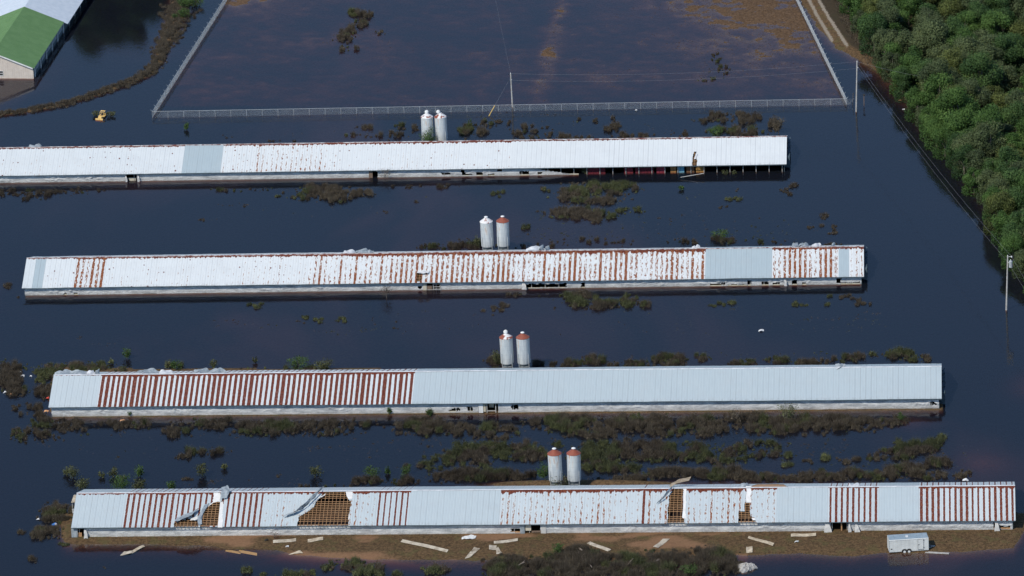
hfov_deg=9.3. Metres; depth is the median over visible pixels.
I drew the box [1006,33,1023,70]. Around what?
broadleaf tree
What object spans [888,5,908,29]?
broadleaf tree
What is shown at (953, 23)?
broadleaf tree
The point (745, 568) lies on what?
tarp heap
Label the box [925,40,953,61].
broadleaf tree
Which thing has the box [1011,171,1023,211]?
broadleaf tree
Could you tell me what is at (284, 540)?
roof sheet
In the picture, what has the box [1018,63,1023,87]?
broadleaf tree
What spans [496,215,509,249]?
feed silo
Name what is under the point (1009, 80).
broadleaf tree
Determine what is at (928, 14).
broadleaf tree
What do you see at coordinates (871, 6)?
broadleaf tree
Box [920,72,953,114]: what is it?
broadleaf tree
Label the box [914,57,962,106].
broadleaf tree
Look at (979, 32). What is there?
broadleaf tree
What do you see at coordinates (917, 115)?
broadleaf tree
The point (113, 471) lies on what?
sapling
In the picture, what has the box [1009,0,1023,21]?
broadleaf tree
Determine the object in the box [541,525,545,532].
door
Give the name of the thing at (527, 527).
door panel
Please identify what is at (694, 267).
barn
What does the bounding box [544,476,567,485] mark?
bare bush
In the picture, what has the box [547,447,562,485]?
feed silo
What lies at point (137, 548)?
roof sheet
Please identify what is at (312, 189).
weed bed
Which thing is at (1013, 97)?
broadleaf tree
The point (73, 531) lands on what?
door
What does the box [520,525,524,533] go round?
door
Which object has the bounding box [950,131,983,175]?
broadleaf tree
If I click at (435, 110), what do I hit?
chain link fence
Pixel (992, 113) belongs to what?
broadleaf tree
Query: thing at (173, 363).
sapling
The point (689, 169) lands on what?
wall sheet
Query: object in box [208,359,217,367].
sapling
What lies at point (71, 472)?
sapling
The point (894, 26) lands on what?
broadleaf tree
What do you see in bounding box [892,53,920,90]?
broadleaf tree
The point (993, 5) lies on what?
broadleaf tree
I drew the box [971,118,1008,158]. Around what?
broadleaf tree
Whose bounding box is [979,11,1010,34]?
broadleaf tree
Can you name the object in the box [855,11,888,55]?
broadleaf tree
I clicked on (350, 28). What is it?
weed bed
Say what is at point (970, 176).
broadleaf tree
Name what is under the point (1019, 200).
broadleaf tree
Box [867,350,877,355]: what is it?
weed clump
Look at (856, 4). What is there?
broadleaf tree
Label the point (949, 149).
broadleaf tree
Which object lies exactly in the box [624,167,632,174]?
wall sheet
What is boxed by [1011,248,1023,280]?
broadleaf tree
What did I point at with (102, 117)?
bulldozer
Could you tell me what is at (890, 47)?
broadleaf tree
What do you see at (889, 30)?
broadleaf tree
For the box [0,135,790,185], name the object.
barn
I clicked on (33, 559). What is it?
weed clump
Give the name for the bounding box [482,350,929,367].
weed bed
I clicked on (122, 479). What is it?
sapling
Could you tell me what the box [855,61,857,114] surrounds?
utility pole
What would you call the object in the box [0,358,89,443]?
weed bed
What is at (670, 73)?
overhead wire
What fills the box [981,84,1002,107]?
broadleaf tree
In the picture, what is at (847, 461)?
weed clump
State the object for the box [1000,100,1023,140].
broadleaf tree
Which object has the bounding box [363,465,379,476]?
sapling
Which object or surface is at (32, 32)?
warehouse
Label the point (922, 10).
broadleaf tree
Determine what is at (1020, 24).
broadleaf tree
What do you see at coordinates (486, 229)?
feed silo
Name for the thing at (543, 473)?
sapling
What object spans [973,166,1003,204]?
broadleaf tree
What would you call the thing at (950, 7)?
broadleaf tree
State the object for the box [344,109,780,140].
weed bed
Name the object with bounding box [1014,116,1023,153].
broadleaf tree
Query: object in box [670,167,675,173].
wall sheet
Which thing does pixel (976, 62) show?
broadleaf tree
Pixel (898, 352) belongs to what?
weed bed
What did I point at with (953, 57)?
broadleaf tree
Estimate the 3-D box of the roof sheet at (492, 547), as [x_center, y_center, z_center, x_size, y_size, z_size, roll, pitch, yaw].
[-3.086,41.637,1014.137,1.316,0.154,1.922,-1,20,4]
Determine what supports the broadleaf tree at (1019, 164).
on the water
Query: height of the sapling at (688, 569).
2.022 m
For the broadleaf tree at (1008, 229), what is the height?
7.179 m
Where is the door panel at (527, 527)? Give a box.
[525,525,530,530]
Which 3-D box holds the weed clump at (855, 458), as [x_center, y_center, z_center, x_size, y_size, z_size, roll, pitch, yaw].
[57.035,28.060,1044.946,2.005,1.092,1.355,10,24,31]
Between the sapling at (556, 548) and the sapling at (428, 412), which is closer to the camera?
the sapling at (556, 548)
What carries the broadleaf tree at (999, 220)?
on the water
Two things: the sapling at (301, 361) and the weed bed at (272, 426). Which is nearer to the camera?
the weed bed at (272, 426)
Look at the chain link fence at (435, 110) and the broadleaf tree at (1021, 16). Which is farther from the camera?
the broadleaf tree at (1021, 16)
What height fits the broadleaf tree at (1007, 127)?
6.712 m
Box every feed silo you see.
[421,110,433,140]
[434,110,447,140]
[480,216,493,249]
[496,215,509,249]
[499,330,513,367]
[516,331,530,367]
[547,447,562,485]
[566,447,580,484]
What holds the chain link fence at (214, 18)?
on the water
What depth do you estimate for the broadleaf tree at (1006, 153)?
1161.42 m
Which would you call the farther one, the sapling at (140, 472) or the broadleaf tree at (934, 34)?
the broadleaf tree at (934, 34)
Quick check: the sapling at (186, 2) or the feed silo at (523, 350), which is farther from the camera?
the sapling at (186, 2)
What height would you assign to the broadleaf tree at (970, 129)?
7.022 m
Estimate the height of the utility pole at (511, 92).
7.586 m
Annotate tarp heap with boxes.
[738,562,757,573]
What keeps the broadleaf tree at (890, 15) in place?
on the water
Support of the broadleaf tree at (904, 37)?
on the water
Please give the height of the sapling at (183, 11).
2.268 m
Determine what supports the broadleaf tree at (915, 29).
on the water
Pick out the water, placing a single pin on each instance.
(904, 214)
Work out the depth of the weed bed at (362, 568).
1007.23 m
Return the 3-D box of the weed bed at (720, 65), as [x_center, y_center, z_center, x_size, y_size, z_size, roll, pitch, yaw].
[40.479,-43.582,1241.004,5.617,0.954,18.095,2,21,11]
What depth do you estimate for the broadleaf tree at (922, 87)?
1212.61 m
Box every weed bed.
[0,0,201,116]
[0,183,459,200]
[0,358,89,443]
[21,359,328,383]
[30,499,74,541]
[39,414,378,460]
[274,182,375,203]
[275,555,450,575]
[298,464,603,487]
[332,7,385,51]
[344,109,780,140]
[382,409,910,441]
[403,435,796,474]
[416,234,847,250]
[481,540,744,575]
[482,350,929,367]
[505,285,651,310]
[536,204,645,223]
[540,178,644,205]
[609,459,971,483]
[697,52,730,81]
[866,435,953,468]
[881,345,931,362]
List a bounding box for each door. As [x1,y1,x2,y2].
[71,529,76,536]
[478,404,482,412]
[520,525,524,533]
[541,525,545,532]
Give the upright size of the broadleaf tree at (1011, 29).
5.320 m
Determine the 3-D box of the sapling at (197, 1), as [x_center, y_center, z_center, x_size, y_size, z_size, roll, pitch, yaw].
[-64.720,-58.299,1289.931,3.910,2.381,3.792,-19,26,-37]
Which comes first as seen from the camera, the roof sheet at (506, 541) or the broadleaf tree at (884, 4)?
the roof sheet at (506, 541)
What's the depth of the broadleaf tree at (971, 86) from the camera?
1198.35 m
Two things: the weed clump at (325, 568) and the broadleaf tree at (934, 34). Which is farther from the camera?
the broadleaf tree at (934, 34)
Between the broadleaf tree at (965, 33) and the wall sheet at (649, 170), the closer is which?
the wall sheet at (649, 170)
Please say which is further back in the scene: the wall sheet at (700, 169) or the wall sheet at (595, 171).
the wall sheet at (595, 171)
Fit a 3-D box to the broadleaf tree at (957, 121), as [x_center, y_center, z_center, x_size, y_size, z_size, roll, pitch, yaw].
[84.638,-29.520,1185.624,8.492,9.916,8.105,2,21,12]
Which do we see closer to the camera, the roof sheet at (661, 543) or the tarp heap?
the tarp heap
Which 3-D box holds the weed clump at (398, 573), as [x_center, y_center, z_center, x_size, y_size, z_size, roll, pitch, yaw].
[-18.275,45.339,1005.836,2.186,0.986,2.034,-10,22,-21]
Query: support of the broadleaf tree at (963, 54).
on the water
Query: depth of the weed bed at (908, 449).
1046.80 m
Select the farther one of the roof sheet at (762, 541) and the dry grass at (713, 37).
the dry grass at (713, 37)
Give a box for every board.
[226,550,240,553]
[239,550,256,555]
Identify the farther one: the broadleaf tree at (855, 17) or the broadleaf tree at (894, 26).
the broadleaf tree at (855, 17)
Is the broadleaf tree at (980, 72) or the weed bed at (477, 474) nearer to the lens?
the weed bed at (477, 474)
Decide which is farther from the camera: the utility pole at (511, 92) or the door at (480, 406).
the utility pole at (511, 92)
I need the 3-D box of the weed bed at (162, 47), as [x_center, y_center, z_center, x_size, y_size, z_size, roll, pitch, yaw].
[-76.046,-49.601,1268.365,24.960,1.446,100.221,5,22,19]
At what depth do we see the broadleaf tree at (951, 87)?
1196.01 m
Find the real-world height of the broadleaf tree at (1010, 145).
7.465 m
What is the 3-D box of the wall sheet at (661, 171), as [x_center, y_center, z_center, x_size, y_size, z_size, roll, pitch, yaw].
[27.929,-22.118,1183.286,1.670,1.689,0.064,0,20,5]
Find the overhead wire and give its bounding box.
[552,62,847,74]
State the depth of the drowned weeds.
1108.06 m
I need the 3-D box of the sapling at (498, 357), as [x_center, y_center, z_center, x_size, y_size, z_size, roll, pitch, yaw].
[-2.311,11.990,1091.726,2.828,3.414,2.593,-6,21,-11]
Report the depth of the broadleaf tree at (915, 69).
1218.04 m
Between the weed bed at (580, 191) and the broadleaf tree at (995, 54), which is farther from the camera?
the broadleaf tree at (995, 54)
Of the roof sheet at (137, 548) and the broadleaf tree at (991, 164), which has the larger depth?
the broadleaf tree at (991, 164)
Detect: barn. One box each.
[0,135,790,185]
[22,242,866,298]
[48,363,944,416]
[71,477,1015,538]
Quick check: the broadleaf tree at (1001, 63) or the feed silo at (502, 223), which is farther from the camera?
the broadleaf tree at (1001, 63)
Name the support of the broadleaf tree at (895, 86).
on the water
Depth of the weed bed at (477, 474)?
1042.91 m
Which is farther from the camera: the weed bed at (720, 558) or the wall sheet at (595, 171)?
the wall sheet at (595, 171)
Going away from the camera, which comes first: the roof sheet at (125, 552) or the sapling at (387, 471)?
the roof sheet at (125, 552)
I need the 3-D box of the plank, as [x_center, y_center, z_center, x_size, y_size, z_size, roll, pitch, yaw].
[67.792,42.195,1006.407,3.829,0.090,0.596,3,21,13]
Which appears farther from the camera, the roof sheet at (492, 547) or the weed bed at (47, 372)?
the weed bed at (47, 372)
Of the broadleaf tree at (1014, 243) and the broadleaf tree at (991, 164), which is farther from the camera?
the broadleaf tree at (991, 164)
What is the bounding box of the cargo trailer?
[887,533,933,552]
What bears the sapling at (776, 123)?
on the water
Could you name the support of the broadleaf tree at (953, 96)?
on the water
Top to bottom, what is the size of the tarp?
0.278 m
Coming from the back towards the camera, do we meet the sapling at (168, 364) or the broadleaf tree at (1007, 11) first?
the broadleaf tree at (1007, 11)
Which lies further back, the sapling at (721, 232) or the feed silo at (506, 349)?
the sapling at (721, 232)
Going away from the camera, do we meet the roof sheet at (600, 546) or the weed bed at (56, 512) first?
the roof sheet at (600, 546)
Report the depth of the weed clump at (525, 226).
1156.98 m
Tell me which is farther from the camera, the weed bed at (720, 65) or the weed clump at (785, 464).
the weed bed at (720, 65)
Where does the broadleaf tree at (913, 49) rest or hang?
on the water
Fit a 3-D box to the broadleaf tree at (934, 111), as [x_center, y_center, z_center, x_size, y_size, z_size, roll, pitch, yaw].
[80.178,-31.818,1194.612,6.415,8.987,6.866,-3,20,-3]
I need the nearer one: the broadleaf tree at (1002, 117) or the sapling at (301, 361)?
the sapling at (301, 361)
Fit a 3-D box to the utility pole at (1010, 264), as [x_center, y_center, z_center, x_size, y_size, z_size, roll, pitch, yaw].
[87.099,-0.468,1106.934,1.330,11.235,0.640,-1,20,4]
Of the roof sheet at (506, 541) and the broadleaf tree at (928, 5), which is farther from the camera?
the broadleaf tree at (928, 5)
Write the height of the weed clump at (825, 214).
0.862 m
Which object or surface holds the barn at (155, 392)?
on the water
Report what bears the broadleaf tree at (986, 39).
on the water
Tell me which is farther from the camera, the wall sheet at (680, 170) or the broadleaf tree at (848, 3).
the broadleaf tree at (848, 3)
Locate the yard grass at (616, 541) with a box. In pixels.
[64,529,1020,560]
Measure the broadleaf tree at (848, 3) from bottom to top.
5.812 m
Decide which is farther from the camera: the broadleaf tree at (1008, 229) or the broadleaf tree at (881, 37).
the broadleaf tree at (881, 37)
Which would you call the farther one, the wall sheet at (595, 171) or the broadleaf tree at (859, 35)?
the broadleaf tree at (859, 35)
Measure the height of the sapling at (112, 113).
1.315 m
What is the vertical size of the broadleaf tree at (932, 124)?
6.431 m
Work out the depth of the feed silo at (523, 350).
1085.99 m
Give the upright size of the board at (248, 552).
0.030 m
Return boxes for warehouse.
[0,0,85,81]
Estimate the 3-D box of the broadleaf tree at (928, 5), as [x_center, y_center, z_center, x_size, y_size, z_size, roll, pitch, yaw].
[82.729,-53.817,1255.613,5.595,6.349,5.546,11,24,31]
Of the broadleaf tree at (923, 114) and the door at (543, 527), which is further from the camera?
the broadleaf tree at (923, 114)
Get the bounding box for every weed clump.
[27,555,37,561]
[241,566,253,573]
[322,563,329,570]
[391,570,402,575]
[520,222,530,229]
[781,461,790,467]
[818,212,828,217]
[820,455,830,460]
[842,458,852,464]
[851,455,862,460]
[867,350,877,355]
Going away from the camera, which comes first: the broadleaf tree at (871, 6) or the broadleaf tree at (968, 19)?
the broadleaf tree at (968, 19)
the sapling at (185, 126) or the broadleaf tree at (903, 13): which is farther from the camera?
the broadleaf tree at (903, 13)
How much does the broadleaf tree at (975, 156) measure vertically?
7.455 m
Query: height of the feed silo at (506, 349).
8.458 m
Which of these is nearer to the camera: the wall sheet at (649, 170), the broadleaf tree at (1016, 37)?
the wall sheet at (649, 170)
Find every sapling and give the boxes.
[63,465,78,478]
[74,477,90,490]
[105,111,115,116]
[107,467,118,476]
[109,474,133,488]
[121,347,130,357]
[130,479,145,488]
[134,465,144,478]
[164,359,171,368]
[164,480,175,488]
[170,359,181,368]
[177,0,194,7]
[177,8,190,17]
[183,122,188,130]
[188,0,203,7]
[196,463,208,478]
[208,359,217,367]
[286,355,310,369]
[308,465,323,476]
[314,358,332,369]
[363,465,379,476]
[385,465,390,474]
[400,465,410,475]
[418,127,437,140]
[425,407,432,415]
[473,235,480,249]
[491,350,500,365]
[536,461,548,479]
[551,542,563,553]
[677,563,697,574]
[707,125,725,136]
[710,229,727,238]
[770,114,783,134]
[896,412,905,420]
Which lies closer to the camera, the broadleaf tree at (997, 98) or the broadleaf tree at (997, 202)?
the broadleaf tree at (997, 202)
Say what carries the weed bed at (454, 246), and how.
on the water
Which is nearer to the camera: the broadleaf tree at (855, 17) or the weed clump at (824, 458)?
the weed clump at (824, 458)
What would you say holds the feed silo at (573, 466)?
on the water
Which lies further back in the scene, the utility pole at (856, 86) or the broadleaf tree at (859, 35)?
the broadleaf tree at (859, 35)
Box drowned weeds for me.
[37,8,977,487]
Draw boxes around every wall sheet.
[587,168,604,174]
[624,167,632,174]
[635,167,653,174]
[657,167,665,173]
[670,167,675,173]
[677,167,683,173]
[686,166,693,173]
[696,165,704,173]
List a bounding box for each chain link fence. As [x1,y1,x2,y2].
[152,0,226,117]
[152,98,853,120]
[796,0,847,103]
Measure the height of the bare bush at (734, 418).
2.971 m
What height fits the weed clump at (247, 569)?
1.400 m
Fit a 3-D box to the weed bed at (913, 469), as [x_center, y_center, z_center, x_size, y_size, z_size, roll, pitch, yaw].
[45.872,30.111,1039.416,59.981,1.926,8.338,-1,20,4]
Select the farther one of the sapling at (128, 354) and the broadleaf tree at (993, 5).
the broadleaf tree at (993, 5)
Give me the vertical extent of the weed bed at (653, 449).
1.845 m
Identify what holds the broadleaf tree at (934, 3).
on the water
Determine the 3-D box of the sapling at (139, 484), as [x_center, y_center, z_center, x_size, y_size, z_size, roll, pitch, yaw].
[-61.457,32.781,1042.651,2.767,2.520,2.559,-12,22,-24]
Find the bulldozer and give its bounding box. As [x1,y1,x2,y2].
[95,110,106,121]
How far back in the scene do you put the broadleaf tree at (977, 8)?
1247.03 m
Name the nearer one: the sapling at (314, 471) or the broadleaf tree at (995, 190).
the sapling at (314, 471)
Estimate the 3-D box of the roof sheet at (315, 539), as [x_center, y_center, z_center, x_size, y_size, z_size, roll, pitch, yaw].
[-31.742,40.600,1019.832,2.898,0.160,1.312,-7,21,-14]
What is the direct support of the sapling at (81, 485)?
on the water
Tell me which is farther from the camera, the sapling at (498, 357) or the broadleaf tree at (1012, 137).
the broadleaf tree at (1012, 137)
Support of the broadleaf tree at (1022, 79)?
on the water
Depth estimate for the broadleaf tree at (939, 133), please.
1184.64 m
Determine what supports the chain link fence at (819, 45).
on the water
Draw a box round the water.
[0,0,1023,575]
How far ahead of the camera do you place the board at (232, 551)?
1017.31 m
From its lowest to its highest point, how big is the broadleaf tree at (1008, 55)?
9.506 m
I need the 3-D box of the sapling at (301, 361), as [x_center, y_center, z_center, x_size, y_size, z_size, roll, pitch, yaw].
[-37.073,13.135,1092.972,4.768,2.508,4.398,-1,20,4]
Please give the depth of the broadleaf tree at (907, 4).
1256.40 m
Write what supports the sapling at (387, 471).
on the water
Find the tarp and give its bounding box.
[462,535,475,538]
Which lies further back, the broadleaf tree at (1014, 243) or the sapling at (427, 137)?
the sapling at (427, 137)
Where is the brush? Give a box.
[834,0,967,168]
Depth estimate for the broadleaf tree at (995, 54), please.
1221.55 m
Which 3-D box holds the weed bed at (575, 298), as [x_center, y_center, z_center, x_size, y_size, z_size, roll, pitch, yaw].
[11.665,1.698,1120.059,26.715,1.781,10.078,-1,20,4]
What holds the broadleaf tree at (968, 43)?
on the water
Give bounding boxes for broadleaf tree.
[839,0,853,14]
[849,0,870,23]
[850,9,864,33]
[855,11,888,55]
[857,10,874,40]
[860,0,880,14]
[870,0,896,31]
[871,5,906,44]
[871,27,895,65]
[876,28,899,59]
[876,40,901,76]
[881,51,900,82]
[887,21,900,34]
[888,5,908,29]
[889,65,914,96]
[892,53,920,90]
[892,64,911,102]
[894,26,923,56]
[895,0,921,29]
[898,44,924,78]
[904,84,930,123]
[909,58,934,89]
[911,19,933,57]
[912,0,944,19]
[912,6,940,30]
[912,18,950,59]
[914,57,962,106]
[914,105,929,128]
[915,1,940,26]
[915,8,945,26]
[915,78,933,108]
[918,107,931,133]
[919,100,947,143]
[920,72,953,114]
[924,116,944,151]
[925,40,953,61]
[930,125,952,160]
[933,84,979,143]
[934,83,976,109]
[936,47,972,65]
[937,0,963,22]
[939,45,972,78]
[941,13,966,44]
[941,106,974,156]
[944,130,967,170]
[945,25,980,46]
[945,34,980,56]
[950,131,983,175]
[950,143,976,180]
[956,0,992,27]
[956,9,981,32]
[956,50,1006,107]
[956,77,992,114]
[959,0,986,28]
[959,126,974,134]
[961,167,984,197]
[964,149,991,178]
[966,51,994,94]
[970,103,1002,160]
[971,33,1000,52]
[971,110,1010,123]
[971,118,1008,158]
[972,28,990,38]
[972,41,1004,68]
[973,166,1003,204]
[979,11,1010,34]
[980,157,1005,181]
[980,184,1013,223]
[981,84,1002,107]
[982,0,1018,32]
[982,190,1015,237]
[983,177,1011,216]
[988,210,1013,245]
[990,92,1011,124]
[992,33,1023,75]
[992,66,1019,93]
[993,122,1014,155]
[994,6,1016,33]
[994,61,1015,87]
[994,143,1023,159]
[995,144,1022,176]
[998,221,1023,260]
[998,232,1023,270]
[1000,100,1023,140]
[1001,132,1023,151]
[1001,166,1023,207]
[1004,87,1023,130]
[1004,209,1023,229]
[1005,22,1023,43]
[1005,160,1023,184]
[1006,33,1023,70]
[1008,18,1023,52]
[1008,186,1023,211]
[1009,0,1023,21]
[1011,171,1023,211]
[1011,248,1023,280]
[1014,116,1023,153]
[1018,9,1023,20]
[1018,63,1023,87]
[1018,71,1023,85]
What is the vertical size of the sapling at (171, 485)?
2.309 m
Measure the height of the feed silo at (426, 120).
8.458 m
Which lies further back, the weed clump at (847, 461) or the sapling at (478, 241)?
the sapling at (478, 241)
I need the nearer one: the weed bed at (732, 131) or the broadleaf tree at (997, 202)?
the broadleaf tree at (997, 202)
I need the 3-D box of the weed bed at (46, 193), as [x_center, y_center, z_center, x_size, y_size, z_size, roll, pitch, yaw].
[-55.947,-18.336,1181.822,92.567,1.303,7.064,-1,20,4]
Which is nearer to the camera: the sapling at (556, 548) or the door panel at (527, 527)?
the sapling at (556, 548)
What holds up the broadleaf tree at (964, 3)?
on the water
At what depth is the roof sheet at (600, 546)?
1012.87 m
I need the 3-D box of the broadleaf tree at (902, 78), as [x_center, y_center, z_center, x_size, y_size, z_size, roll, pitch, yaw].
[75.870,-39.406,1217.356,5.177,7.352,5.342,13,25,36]
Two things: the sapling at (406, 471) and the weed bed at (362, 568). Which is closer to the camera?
the weed bed at (362, 568)
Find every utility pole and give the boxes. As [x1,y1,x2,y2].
[510,73,513,109]
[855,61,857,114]
[1005,255,1012,313]
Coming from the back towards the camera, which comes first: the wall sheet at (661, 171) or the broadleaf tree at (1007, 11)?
the broadleaf tree at (1007, 11)
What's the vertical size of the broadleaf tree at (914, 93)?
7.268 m
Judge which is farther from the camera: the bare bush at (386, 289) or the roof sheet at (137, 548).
the bare bush at (386, 289)
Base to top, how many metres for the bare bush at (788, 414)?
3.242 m
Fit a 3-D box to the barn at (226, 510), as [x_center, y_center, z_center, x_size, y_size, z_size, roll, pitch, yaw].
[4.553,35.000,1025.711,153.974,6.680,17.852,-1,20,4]
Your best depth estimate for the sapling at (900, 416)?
1060.80 m
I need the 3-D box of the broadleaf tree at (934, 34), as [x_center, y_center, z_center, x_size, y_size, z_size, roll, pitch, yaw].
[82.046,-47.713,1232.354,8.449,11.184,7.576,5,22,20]
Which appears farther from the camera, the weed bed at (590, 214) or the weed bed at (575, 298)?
the weed bed at (590, 214)
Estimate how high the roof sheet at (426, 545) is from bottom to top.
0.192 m
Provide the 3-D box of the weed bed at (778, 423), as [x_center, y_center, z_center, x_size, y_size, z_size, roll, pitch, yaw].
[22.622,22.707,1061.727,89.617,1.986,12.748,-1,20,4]
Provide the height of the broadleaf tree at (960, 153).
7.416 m
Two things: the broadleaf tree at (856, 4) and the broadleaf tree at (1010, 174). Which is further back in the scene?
the broadleaf tree at (856, 4)
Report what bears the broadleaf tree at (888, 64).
on the water
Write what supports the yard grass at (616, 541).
on the water
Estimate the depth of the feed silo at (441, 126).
1201.15 m
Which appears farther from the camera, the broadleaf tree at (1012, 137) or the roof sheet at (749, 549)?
the broadleaf tree at (1012, 137)
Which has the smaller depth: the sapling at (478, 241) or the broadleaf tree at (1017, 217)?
the broadleaf tree at (1017, 217)
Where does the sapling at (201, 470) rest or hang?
on the water
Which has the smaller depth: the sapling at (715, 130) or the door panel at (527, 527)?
the door panel at (527, 527)
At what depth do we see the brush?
1258.25 m
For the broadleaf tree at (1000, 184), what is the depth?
1152.50 m
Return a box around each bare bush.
[378,283,391,300]
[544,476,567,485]
[729,407,742,420]
[777,403,797,418]
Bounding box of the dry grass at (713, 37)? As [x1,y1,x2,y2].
[323,0,831,97]
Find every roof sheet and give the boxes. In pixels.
[120,550,132,555]
[132,545,144,552]
[273,538,295,542]
[308,537,322,541]
[401,539,447,551]
[465,547,479,558]
[489,545,496,549]
[494,538,517,543]
[587,542,610,550]
[653,539,668,547]
[746,546,752,552]
[748,536,773,545]
[791,533,815,536]
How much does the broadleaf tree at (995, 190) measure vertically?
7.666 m
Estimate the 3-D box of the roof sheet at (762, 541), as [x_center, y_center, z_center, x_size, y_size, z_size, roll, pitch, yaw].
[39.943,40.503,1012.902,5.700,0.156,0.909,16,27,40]
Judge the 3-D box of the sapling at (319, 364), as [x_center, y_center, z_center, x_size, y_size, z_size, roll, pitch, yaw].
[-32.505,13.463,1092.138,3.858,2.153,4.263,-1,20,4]

